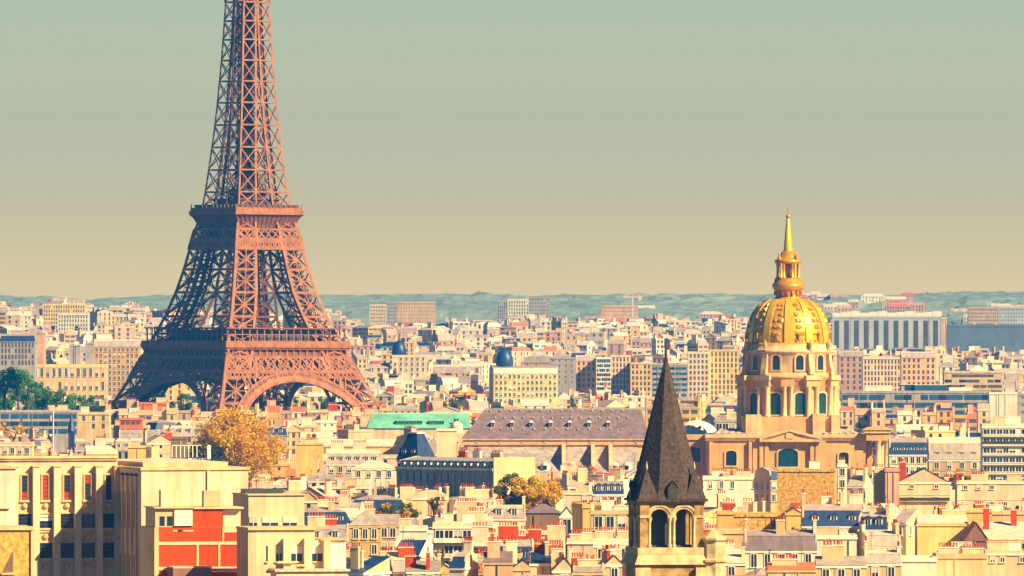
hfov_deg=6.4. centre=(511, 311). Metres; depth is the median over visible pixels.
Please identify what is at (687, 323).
suburban house
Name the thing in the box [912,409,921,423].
office side house
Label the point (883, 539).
apartment house
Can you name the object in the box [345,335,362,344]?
suburban house
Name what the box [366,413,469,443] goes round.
copper roofed hall
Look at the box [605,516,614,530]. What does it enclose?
window
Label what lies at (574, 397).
town house
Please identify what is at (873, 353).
hillside house
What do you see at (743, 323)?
suburban house
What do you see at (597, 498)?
window
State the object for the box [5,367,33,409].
park tree
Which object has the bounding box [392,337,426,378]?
town house
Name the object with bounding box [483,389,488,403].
town house
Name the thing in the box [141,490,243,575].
brick building
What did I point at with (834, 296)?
hillside villa
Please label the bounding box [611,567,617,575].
window
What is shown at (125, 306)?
suburban house
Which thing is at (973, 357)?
hillside house
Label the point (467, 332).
suburban house
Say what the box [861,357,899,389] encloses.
town house
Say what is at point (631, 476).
gabled house
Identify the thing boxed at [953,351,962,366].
hillside house
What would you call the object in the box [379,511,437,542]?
mansard house
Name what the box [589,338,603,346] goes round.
hillside house
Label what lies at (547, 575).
ridge roofed house
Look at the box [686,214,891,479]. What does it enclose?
domed church
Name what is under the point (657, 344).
hillside house
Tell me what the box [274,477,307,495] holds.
mansard house
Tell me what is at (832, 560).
apartment house
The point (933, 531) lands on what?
apartment house
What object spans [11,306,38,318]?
suburban house
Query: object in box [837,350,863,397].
town house
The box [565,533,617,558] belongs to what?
mansard house
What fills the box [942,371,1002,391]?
flat block
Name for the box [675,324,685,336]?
suburban house
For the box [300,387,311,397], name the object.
town house
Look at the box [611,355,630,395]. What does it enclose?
flat block
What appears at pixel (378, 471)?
window
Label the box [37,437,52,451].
mansard house
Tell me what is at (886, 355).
hillside house
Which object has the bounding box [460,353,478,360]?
hillside house
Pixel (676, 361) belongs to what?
hillside house
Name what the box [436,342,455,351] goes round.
hillside house
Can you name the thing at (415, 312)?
building
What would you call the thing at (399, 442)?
mansard house
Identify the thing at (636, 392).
town house
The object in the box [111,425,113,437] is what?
flat roofed house
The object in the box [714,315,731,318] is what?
hillside villa
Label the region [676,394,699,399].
town house
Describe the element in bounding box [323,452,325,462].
mansard house
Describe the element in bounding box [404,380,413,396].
town house
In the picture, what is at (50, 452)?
mansard house
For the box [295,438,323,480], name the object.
chimney wall
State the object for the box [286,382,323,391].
town house
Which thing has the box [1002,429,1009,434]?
window
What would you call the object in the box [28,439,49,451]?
hip roofed house
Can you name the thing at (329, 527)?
mansard house
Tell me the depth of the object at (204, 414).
3920.00 m
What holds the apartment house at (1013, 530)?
on the ground
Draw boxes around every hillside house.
[0,325,21,333]
[12,327,30,333]
[26,321,37,328]
[27,324,44,331]
[46,332,58,340]
[46,346,64,363]
[46,353,68,363]
[48,337,60,343]
[52,341,84,349]
[60,329,75,343]
[63,347,84,361]
[76,329,92,343]
[92,328,112,341]
[113,324,132,338]
[133,326,145,336]
[134,332,150,339]
[349,340,374,357]
[349,369,376,383]
[351,349,367,370]
[367,360,389,378]
[369,352,380,362]
[370,339,381,348]
[375,349,381,355]
[381,336,405,352]
[381,351,391,369]
[389,370,409,381]
[402,337,418,351]
[404,337,414,354]
[414,347,463,360]
[416,340,429,351]
[427,358,436,372]
[429,342,446,351]
[431,330,454,346]
[432,361,480,377]
[435,353,460,364]
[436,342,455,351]
[455,337,464,351]
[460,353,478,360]
[461,355,495,379]
[469,346,494,356]
[476,348,492,362]
[492,353,496,362]
[495,340,515,352]
[496,341,530,364]
[502,334,520,343]
[509,342,526,346]
[525,339,547,349]
[531,348,547,355]
[543,342,556,356]
[554,349,570,356]
[571,347,587,356]
[577,341,595,352]
[585,349,606,356]
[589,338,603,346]
[591,345,606,352]
[606,345,643,354]
[607,336,625,356]
[626,339,632,347]
[626,350,642,355]
[629,350,671,362]
[635,356,655,362]
[644,348,664,354]
[651,335,664,353]
[652,350,676,360]
[668,361,687,362]
[669,344,682,349]
[669,346,688,360]
[676,343,686,347]
[679,353,687,360]
[686,335,708,351]
[716,334,741,348]
[722,340,739,352]
[730,338,744,350]
[833,353,869,374]
[851,346,885,355]
[864,351,882,356]
[879,350,891,356]
[888,348,924,356]
[895,348,909,356]
[924,346,932,351]
[930,349,946,380]
[933,347,955,353]
[938,357,954,380]
[939,348,952,361]
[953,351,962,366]
[954,362,987,370]
[956,346,974,359]
[964,351,982,364]
[974,346,988,358]
[974,359,993,369]
[986,356,1003,361]
[987,359,1015,370]
[988,350,1023,358]
[989,363,1023,381]
[991,347,1008,359]
[1009,352,1023,362]
[1018,361,1023,367]
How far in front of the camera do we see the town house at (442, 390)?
5026.87 m
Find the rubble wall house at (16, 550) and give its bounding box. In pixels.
[0,525,33,575]
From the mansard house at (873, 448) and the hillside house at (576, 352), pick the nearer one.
the mansard house at (873, 448)
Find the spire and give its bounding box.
[67,413,75,452]
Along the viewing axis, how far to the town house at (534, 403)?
4560.78 m
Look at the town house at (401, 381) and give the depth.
5230.47 m
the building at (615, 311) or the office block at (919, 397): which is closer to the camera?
the office block at (919, 397)
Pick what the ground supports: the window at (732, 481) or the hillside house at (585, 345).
the hillside house at (585, 345)
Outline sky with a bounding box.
[0,0,1023,299]
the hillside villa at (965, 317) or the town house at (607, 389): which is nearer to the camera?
the town house at (607, 389)
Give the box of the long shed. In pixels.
[315,439,395,454]
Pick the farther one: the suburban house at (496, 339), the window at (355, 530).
the suburban house at (496, 339)
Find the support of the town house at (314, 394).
on the ground
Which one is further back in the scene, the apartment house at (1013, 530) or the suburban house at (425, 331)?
the suburban house at (425, 331)
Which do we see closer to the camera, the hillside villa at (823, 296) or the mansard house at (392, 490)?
the mansard house at (392, 490)
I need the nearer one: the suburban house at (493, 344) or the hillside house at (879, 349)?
the hillside house at (879, 349)
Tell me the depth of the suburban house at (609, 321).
7316.16 m
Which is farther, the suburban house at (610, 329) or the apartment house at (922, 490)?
the suburban house at (610, 329)
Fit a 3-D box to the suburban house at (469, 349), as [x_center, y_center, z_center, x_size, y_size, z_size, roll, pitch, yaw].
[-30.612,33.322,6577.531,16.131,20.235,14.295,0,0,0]
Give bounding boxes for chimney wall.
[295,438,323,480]
[488,529,496,540]
[518,531,526,539]
[541,527,546,540]
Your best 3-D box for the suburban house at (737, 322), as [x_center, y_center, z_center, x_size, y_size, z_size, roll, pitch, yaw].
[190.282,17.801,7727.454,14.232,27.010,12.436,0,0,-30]
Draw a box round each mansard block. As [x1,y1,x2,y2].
[395,448,534,497]
[396,432,434,465]
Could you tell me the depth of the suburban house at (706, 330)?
7122.74 m
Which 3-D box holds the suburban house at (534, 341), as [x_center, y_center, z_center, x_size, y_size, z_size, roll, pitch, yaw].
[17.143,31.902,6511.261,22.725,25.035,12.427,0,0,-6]
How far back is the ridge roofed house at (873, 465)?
3110.00 m
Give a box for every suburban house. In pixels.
[0,303,7,324]
[6,308,22,329]
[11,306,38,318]
[24,306,31,329]
[29,304,42,318]
[32,316,42,328]
[39,299,67,306]
[44,322,50,332]
[53,298,84,303]
[74,331,95,340]
[86,304,95,312]
[87,307,105,330]
[90,308,112,330]
[93,323,96,332]
[95,306,123,313]
[97,317,107,332]
[104,320,123,337]
[110,305,119,308]
[112,313,115,324]
[114,311,145,322]
[115,322,139,330]
[119,317,141,330]
[120,303,127,311]
[126,302,135,313]
[126,314,145,325]
[129,302,149,313]
[132,309,148,313]
[138,312,151,321]
[144,321,153,335]
[146,314,167,325]
[151,309,161,317]
[161,308,179,318]
[194,315,212,324]
[205,307,213,316]
[212,313,234,324]
[257,312,276,329]
[282,310,300,329]
[326,308,332,320]
[331,310,341,324]
[333,318,350,327]
[340,323,352,336]
[340,331,349,338]
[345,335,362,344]
[347,337,360,344]
[352,325,380,344]
[353,319,363,325]
[368,331,382,344]
[375,323,390,326]
[382,327,396,342]
[397,323,423,325]
[397,329,402,340]
[401,333,413,340]
[403,322,416,335]
[411,323,449,335]
[411,332,421,342]
[418,322,443,342]
[442,328,462,341]
[449,318,469,329]
[452,325,464,332]
[460,325,481,341]
[463,340,474,347]
[465,344,479,353]
[470,321,484,329]
[474,333,488,349]
[483,321,499,333]
[487,324,501,335]
[489,331,512,338]
[489,337,501,345]
[490,341,499,349]
[499,322,519,336]
[502,319,512,326]
[511,313,521,321]
[511,320,528,331]
[515,329,537,342]
[521,339,552,345]
[527,314,539,328]
[531,323,539,331]
[535,326,545,341]
[540,318,550,331]
[545,328,564,345]
[551,317,566,341]
[561,340,579,350]
[565,328,577,341]
[567,317,580,323]
[567,324,576,329]
[569,329,585,341]
[573,328,599,340]
[579,321,596,327]
[580,320,594,322]
[589,319,604,327]
[590,327,605,346]
[599,322,617,342]
[601,318,616,324]
[610,330,628,342]
[611,318,626,324]
[625,317,638,342]
[627,318,642,321]
[630,333,656,347]
[631,335,640,347]
[639,319,651,334]
[639,322,647,330]
[639,328,649,335]
[645,313,656,320]
[651,314,665,324]
[652,321,668,331]
[652,327,661,338]
[662,333,671,345]
[665,324,683,336]
[666,317,700,327]
[670,333,686,341]
[671,338,690,345]
[674,321,691,327]
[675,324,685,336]
[685,325,698,337]
[695,323,713,334]
[697,322,711,325]
[702,318,718,322]
[702,324,710,338]
[704,334,720,351]
[713,321,729,334]
[718,315,734,329]
[720,328,728,336]
[729,317,748,328]
[729,331,744,340]
[730,330,741,335]
[740,318,747,328]
[924,346,945,350]
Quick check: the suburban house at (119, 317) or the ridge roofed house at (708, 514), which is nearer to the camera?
the ridge roofed house at (708, 514)
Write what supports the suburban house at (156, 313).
on the ground
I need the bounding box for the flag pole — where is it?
[49,410,53,451]
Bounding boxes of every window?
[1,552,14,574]
[10,447,14,453]
[17,447,21,453]
[46,368,49,376]
[46,381,49,389]
[51,368,56,376]
[63,368,68,376]
[82,368,86,376]
[160,516,164,525]
[167,516,171,525]
[249,517,256,525]
[262,517,277,525]
[265,546,268,562]
[275,546,281,562]
[283,516,296,525]
[291,546,302,562]
[312,546,322,562]
[329,466,333,472]
[338,466,342,472]
[347,466,351,472]
[352,528,358,539]
[356,470,360,477]
[362,528,368,539]
[366,470,370,477]
[371,528,377,539]
[371,544,377,554]
[376,470,381,477]
[382,527,387,537]
[386,470,391,477]
[389,527,396,537]
[435,530,443,537]
[435,545,443,552]
[444,530,452,537]
[444,545,452,552]
[453,530,461,537]
[453,545,461,552]
[462,530,471,537]
[562,519,570,535]
[582,495,586,502]
[594,516,602,530]
[595,496,600,501]
[597,548,604,559]
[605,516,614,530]
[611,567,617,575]
[616,496,621,503]
[617,516,625,530]
[704,518,708,523]
[708,480,712,488]
[716,423,721,429]
[718,480,724,488]
[722,423,728,428]
[728,566,734,574]
[729,423,734,428]
[730,480,734,488]
[750,553,757,567]
[755,481,758,489]
[763,553,770,567]
[771,482,776,490]
[772,494,776,501]
[805,553,811,561]
[822,568,829,575]
[834,568,847,575]
[839,479,845,487]
[840,468,844,475]
[853,568,860,575]
[871,566,878,575]
[887,566,894,575]
[891,456,896,463]
[899,525,902,535]
[904,456,908,463]
[908,525,912,535]
[910,456,914,463]
[910,466,914,473]
[916,456,920,463]
[922,456,926,463]
[934,462,938,468]
[947,462,951,468]
[970,462,978,468]
[983,429,990,434]
[983,447,990,452]
[983,457,990,462]
[983,466,990,471]
[989,557,995,562]
[991,429,996,434]
[991,447,996,452]
[991,457,996,462]
[991,466,996,471]
[996,447,1002,452]
[997,429,1001,434]
[997,457,1003,462]
[997,466,1002,471]
[999,557,1005,562]
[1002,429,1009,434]
[1002,447,1009,452]
[1002,457,1009,462]
[1002,466,1009,471]
[1008,429,1015,434]
[1008,447,1015,452]
[1008,457,1015,462]
[1008,466,1015,471]
[1014,457,1022,462]
[1015,466,1021,471]
[1019,557,1023,562]
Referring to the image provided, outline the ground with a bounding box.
[56,307,948,333]
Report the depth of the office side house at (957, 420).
3788.50 m
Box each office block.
[0,405,79,453]
[840,384,990,426]
[987,387,1016,422]
[1017,393,1023,422]
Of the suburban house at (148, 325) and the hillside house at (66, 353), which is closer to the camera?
the hillside house at (66, 353)
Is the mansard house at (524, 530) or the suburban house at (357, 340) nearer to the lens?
the mansard house at (524, 530)
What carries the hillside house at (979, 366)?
on the ground
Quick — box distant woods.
[13,306,997,331]
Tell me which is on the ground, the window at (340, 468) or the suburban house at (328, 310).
the suburban house at (328, 310)
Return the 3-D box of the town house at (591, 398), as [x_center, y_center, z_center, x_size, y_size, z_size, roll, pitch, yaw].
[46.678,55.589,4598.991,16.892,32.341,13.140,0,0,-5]
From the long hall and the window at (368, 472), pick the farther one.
the long hall
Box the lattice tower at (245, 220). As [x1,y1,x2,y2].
[111,0,378,421]
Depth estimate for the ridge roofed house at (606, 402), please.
4117.75 m
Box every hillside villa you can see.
[584,316,600,319]
[638,305,654,308]
[699,311,723,318]
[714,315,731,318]
[800,294,809,298]
[810,291,819,298]
[816,294,829,299]
[823,304,849,311]
[830,294,849,298]
[837,306,851,312]
[848,299,858,310]
[860,294,884,302]
[885,297,905,304]
[886,303,910,311]
[888,300,900,304]
[899,302,923,312]
[901,293,913,301]
[949,308,967,311]
[963,314,967,321]
[994,304,1009,312]
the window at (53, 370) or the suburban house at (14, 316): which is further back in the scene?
the suburban house at (14, 316)
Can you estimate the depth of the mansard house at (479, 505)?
2214.40 m
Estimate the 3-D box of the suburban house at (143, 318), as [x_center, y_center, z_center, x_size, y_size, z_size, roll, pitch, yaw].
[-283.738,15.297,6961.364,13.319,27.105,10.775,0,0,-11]
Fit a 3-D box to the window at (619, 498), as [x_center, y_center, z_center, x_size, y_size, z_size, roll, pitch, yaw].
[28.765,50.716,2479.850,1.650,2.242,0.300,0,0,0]
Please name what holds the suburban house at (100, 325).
on the ground
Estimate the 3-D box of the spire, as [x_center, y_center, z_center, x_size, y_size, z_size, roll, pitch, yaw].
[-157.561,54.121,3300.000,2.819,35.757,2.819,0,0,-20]
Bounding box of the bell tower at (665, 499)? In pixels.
[622,341,727,575]
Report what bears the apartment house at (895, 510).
on the ground
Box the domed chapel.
[684,417,715,432]
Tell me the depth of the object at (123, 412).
3920.74 m
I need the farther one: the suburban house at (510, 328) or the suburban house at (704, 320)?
the suburban house at (704, 320)
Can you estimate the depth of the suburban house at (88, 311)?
7366.21 m
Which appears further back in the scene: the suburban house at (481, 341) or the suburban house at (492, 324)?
the suburban house at (492, 324)
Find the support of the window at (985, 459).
in the apartment house at (1001, 447)
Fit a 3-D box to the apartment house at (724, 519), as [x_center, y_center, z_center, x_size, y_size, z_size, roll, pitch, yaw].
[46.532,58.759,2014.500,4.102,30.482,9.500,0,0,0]
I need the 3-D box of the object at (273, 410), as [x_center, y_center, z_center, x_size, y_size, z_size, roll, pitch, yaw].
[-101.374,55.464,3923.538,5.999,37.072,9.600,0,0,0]
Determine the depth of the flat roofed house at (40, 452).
3186.44 m
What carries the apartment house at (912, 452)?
on the ground
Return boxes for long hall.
[462,408,646,485]
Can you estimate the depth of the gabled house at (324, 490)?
2542.08 m
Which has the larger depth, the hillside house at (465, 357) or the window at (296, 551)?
the hillside house at (465, 357)
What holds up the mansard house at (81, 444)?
on the ground
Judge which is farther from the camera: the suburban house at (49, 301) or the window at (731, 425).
the suburban house at (49, 301)
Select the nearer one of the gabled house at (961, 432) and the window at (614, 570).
the window at (614, 570)
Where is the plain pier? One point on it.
(7, 495)
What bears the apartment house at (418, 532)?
on the ground
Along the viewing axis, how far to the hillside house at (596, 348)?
6059.79 m
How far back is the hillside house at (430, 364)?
5843.69 m
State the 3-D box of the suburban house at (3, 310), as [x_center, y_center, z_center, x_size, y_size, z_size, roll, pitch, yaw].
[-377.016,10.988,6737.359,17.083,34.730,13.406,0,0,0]
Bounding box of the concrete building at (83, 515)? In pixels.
[0,445,249,575]
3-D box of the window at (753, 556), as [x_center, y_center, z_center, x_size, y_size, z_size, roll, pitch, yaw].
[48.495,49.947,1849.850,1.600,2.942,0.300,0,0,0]
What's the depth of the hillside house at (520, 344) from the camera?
6006.89 m
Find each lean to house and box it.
[308,475,351,486]
[966,423,979,436]
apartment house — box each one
[0,434,34,455]
[77,406,111,444]
[119,412,143,429]
[127,437,150,458]
[139,397,166,410]
[325,440,381,474]
[346,542,360,568]
[348,511,382,560]
[348,542,390,575]
[351,461,395,494]
[364,498,400,550]
[379,543,413,575]
[393,527,430,559]
[399,512,427,539]
[404,547,440,575]
[412,490,447,515]
[429,440,436,456]
[432,507,484,564]
[434,549,448,575]
[448,536,479,575]
[456,498,493,532]
[469,522,488,550]
[473,548,485,575]
[482,537,517,575]
[488,493,525,539]
[490,521,533,561]
[513,547,533,575]
[525,504,560,529]
[528,521,565,556]
[529,537,561,574]
[550,544,573,574]
[559,506,571,536]
[561,479,592,510]
[566,528,593,560]
[570,549,605,575]
[571,503,594,533]
[589,497,627,537]
[592,467,624,504]
[593,524,627,562]
[597,544,621,575]
[621,550,625,575]
[701,468,753,511]
[713,413,736,430]
[715,510,734,528]
[716,529,743,548]
[725,540,746,574]
[734,507,783,529]
[743,514,817,572]
[753,467,776,511]
[765,545,816,575]
[776,461,837,511]
[783,506,800,529]
[800,488,864,533]
[814,538,867,575]
[816,526,857,555]
[836,457,847,503]
[846,465,872,504]
[856,514,901,555]
[857,495,893,530]
[862,534,902,575]
[872,464,883,504]
[878,503,900,518]
[883,468,899,507]
[887,437,927,475]
[891,498,921,554]
[899,459,950,513]
[901,555,937,575]
[914,502,968,554]
[926,436,979,480]
[933,542,987,575]
[954,469,1023,509]
[954,503,992,530]
[961,521,988,548]
[980,416,1023,479]
[981,508,1023,548]
[984,498,1023,521]
[984,541,1023,575]
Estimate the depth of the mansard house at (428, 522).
2281.76 m
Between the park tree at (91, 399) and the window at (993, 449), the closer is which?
the window at (993, 449)
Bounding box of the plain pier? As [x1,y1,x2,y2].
[0,466,16,524]
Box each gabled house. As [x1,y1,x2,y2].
[3,429,27,441]
[140,425,171,458]
[284,418,304,459]
[300,474,338,498]
[304,491,317,508]
[425,398,462,412]
[553,496,593,511]
[575,471,613,498]
[616,467,630,479]
[627,471,635,479]
[701,405,733,425]
[759,498,800,511]
[885,424,903,435]
[934,421,965,436]
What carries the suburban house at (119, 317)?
on the ground
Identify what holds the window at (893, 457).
in the apartment house at (912, 452)
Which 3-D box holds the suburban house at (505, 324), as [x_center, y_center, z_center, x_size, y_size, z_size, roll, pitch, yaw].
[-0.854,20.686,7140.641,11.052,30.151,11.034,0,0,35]
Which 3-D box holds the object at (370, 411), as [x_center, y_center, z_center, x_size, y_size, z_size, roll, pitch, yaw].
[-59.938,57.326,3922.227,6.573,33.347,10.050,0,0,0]
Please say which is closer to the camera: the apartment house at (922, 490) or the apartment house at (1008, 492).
the apartment house at (1008, 492)
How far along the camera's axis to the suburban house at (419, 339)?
6573.43 m
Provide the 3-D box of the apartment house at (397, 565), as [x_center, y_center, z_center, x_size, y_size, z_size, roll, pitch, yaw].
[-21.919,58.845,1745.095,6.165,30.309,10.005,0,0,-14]
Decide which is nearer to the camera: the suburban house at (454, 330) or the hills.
the suburban house at (454, 330)
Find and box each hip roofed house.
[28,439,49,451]
[316,455,325,474]
[645,392,699,427]
[714,393,736,402]
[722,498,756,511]
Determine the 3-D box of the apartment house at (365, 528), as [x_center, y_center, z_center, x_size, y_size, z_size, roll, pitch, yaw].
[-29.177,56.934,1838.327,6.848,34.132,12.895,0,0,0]
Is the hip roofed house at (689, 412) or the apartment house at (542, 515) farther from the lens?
the hip roofed house at (689, 412)
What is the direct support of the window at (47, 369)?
in the town house at (85, 381)
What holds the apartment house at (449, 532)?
on the ground
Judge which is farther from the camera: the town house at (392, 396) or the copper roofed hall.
the town house at (392, 396)
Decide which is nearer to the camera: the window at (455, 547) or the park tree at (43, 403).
the window at (455, 547)
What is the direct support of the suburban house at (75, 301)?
on the ground
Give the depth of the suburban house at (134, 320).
6850.94 m
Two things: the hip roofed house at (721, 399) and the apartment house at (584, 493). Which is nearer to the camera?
the apartment house at (584, 493)
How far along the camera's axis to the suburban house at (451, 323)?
7423.97 m
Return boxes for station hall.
[946,325,1023,351]
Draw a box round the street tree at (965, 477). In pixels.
[952,472,969,479]
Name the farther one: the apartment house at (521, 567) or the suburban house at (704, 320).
the suburban house at (704, 320)
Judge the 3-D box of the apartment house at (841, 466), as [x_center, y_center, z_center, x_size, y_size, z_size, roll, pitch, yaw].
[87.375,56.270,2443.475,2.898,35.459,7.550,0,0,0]
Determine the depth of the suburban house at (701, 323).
7549.88 m
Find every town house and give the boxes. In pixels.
[0,333,36,398]
[15,401,24,409]
[37,364,107,409]
[93,339,140,399]
[149,391,165,400]
[166,383,184,404]
[185,390,201,404]
[193,373,203,392]
[206,383,212,396]
[246,388,300,406]
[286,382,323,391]
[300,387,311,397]
[300,396,309,405]
[308,387,325,405]
[359,378,380,395]
[375,386,403,404]
[378,373,395,389]
[381,386,400,393]
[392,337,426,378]
[393,376,405,394]
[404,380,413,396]
[405,394,426,402]
[410,375,429,390]
[412,390,438,399]
[415,385,435,390]
[419,394,447,412]
[428,373,457,391]
[438,385,448,400]
[446,395,470,409]
[449,383,475,394]
[451,394,476,398]
[458,373,470,387]
[466,368,484,390]
[475,382,488,393]
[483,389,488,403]
[489,344,557,407]
[491,400,517,407]
[521,394,549,407]
[522,352,549,364]
[558,389,570,407]
[558,399,563,407]
[570,391,591,406]
[571,389,590,394]
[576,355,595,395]
[588,390,622,404]
[596,392,627,406]
[604,382,610,395]
[623,389,644,406]
[625,390,648,396]
[649,391,654,404]
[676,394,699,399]
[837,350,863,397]
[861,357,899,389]
[900,351,935,384]
[1003,380,1023,391]
[1004,371,1018,380]
[1015,380,1023,391]
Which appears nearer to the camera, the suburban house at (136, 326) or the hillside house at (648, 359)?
the hillside house at (648, 359)
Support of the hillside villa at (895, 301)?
on the ground
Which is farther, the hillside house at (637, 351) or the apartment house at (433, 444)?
the hillside house at (637, 351)
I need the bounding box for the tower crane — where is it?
[623,292,642,317]
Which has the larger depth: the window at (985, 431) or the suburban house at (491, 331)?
the suburban house at (491, 331)
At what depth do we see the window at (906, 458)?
2800.24 m
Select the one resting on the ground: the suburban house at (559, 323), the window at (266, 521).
the suburban house at (559, 323)
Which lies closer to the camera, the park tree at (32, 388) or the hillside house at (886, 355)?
the park tree at (32, 388)
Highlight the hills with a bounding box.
[0,291,1023,325]
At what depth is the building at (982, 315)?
8300.00 m
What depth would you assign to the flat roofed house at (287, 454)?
3245.24 m
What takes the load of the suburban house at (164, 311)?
on the ground
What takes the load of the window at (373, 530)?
in the apartment house at (365, 528)
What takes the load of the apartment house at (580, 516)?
on the ground
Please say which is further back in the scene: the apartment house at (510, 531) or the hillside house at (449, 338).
the hillside house at (449, 338)
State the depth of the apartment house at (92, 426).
3640.00 m
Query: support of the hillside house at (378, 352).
on the ground
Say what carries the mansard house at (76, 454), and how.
on the ground
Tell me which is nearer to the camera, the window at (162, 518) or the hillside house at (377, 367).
the window at (162, 518)
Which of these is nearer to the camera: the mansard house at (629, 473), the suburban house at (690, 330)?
the mansard house at (629, 473)
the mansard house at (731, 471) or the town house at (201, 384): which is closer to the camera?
the mansard house at (731, 471)
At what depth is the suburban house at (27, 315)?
6598.30 m
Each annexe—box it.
[232,488,305,525]
[236,526,349,575]
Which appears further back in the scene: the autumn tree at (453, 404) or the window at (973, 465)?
the autumn tree at (453, 404)
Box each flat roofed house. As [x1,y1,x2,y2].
[10,440,55,455]
[17,424,52,442]
[86,397,107,411]
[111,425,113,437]
[113,419,149,437]
[248,417,273,480]
[254,474,274,481]
[261,449,293,472]
[262,452,295,480]
[279,479,307,488]
[300,415,315,431]
[312,414,336,438]
[316,475,369,494]
[337,422,374,438]
[346,486,386,498]
[382,455,397,487]
[397,396,419,404]
[575,499,620,504]
[590,465,629,503]
[680,393,708,420]
[714,405,735,412]
[911,420,955,437]
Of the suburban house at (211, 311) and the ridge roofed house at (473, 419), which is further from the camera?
the suburban house at (211, 311)
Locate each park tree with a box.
[0,365,21,409]
[0,388,25,409]
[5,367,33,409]
[12,378,43,409]
[19,392,43,409]
[31,387,62,409]
[51,387,75,408]
[66,393,86,411]
[86,395,103,404]
[169,401,180,409]
[176,393,192,409]
[197,398,216,411]
[293,399,306,406]
[313,396,327,408]
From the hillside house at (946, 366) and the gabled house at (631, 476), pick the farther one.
the hillside house at (946, 366)
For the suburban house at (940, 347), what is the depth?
6591.38 m
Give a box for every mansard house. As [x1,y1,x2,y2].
[0,428,10,441]
[23,427,42,446]
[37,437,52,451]
[48,447,68,455]
[70,443,90,455]
[75,434,88,452]
[104,429,143,458]
[119,429,159,438]
[147,420,174,432]
[163,418,205,444]
[166,419,195,423]
[187,446,206,458]
[248,477,279,488]
[250,476,273,487]
[257,418,287,449]
[273,481,282,487]
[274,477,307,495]
[304,496,350,523]
[304,512,348,545]
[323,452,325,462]
[324,392,352,424]
[334,487,363,521]
[353,481,406,516]
[374,479,427,495]
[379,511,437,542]
[385,484,419,513]
[393,426,436,454]
[398,484,441,501]
[408,502,444,524]
[423,508,456,526]
[430,540,432,557]
[443,483,495,512]
[454,498,484,520]
[460,392,488,412]
[484,496,502,515]
[520,526,527,539]
[550,462,577,483]
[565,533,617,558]
[578,397,597,407]
[582,401,596,407]
[594,399,650,420]
[625,458,636,476]
[704,513,715,526]
[704,525,715,534]
[705,395,736,415]
[730,467,754,475]
[746,549,771,574]
[872,436,910,462]
[892,405,916,416]
[895,505,936,513]
[937,500,983,513]
[942,474,966,489]
[950,484,954,508]
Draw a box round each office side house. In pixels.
[839,396,854,430]
[854,402,870,432]
[871,398,885,426]
[885,413,896,425]
[896,404,911,423]
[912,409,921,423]
[921,404,935,423]
[935,401,951,429]
[951,405,967,432]
[967,403,976,432]
[976,403,990,432]
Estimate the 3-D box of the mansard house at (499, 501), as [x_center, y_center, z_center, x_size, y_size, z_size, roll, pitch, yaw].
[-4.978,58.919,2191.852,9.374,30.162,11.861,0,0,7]
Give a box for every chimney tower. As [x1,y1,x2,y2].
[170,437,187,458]
[436,428,457,456]
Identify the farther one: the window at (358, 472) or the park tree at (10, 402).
the park tree at (10, 402)
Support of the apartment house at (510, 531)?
on the ground
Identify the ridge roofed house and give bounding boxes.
[47,450,70,455]
[84,436,118,455]
[176,421,202,424]
[285,460,325,480]
[299,423,332,441]
[328,499,353,502]
[336,419,356,438]
[344,414,370,428]
[386,399,418,412]
[461,406,490,422]
[469,417,476,428]
[520,556,583,575]
[558,464,594,490]
[596,392,624,406]
[704,490,730,523]
[726,562,765,575]
[734,549,740,553]
[847,467,894,484]
[872,457,874,477]
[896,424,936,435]
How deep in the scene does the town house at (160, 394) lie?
4988.46 m
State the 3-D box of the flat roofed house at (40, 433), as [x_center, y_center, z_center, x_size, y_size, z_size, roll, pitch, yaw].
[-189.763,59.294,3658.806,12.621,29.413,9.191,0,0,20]
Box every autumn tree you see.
[0,422,24,441]
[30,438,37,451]
[187,404,289,478]
[306,433,316,439]
[375,502,419,518]
[427,496,444,515]
[433,549,444,565]
[438,398,462,408]
[493,472,562,509]
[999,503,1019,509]
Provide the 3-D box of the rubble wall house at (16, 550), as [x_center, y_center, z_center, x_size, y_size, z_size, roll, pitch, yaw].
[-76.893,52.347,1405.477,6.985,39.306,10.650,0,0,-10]
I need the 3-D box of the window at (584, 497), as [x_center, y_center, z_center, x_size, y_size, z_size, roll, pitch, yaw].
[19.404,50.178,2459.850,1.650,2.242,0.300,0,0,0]
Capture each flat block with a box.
[20,332,45,363]
[69,344,80,363]
[85,342,93,363]
[549,357,575,394]
[596,357,610,391]
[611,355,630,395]
[630,363,651,396]
[652,363,687,396]
[687,352,709,399]
[709,349,738,401]
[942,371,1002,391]

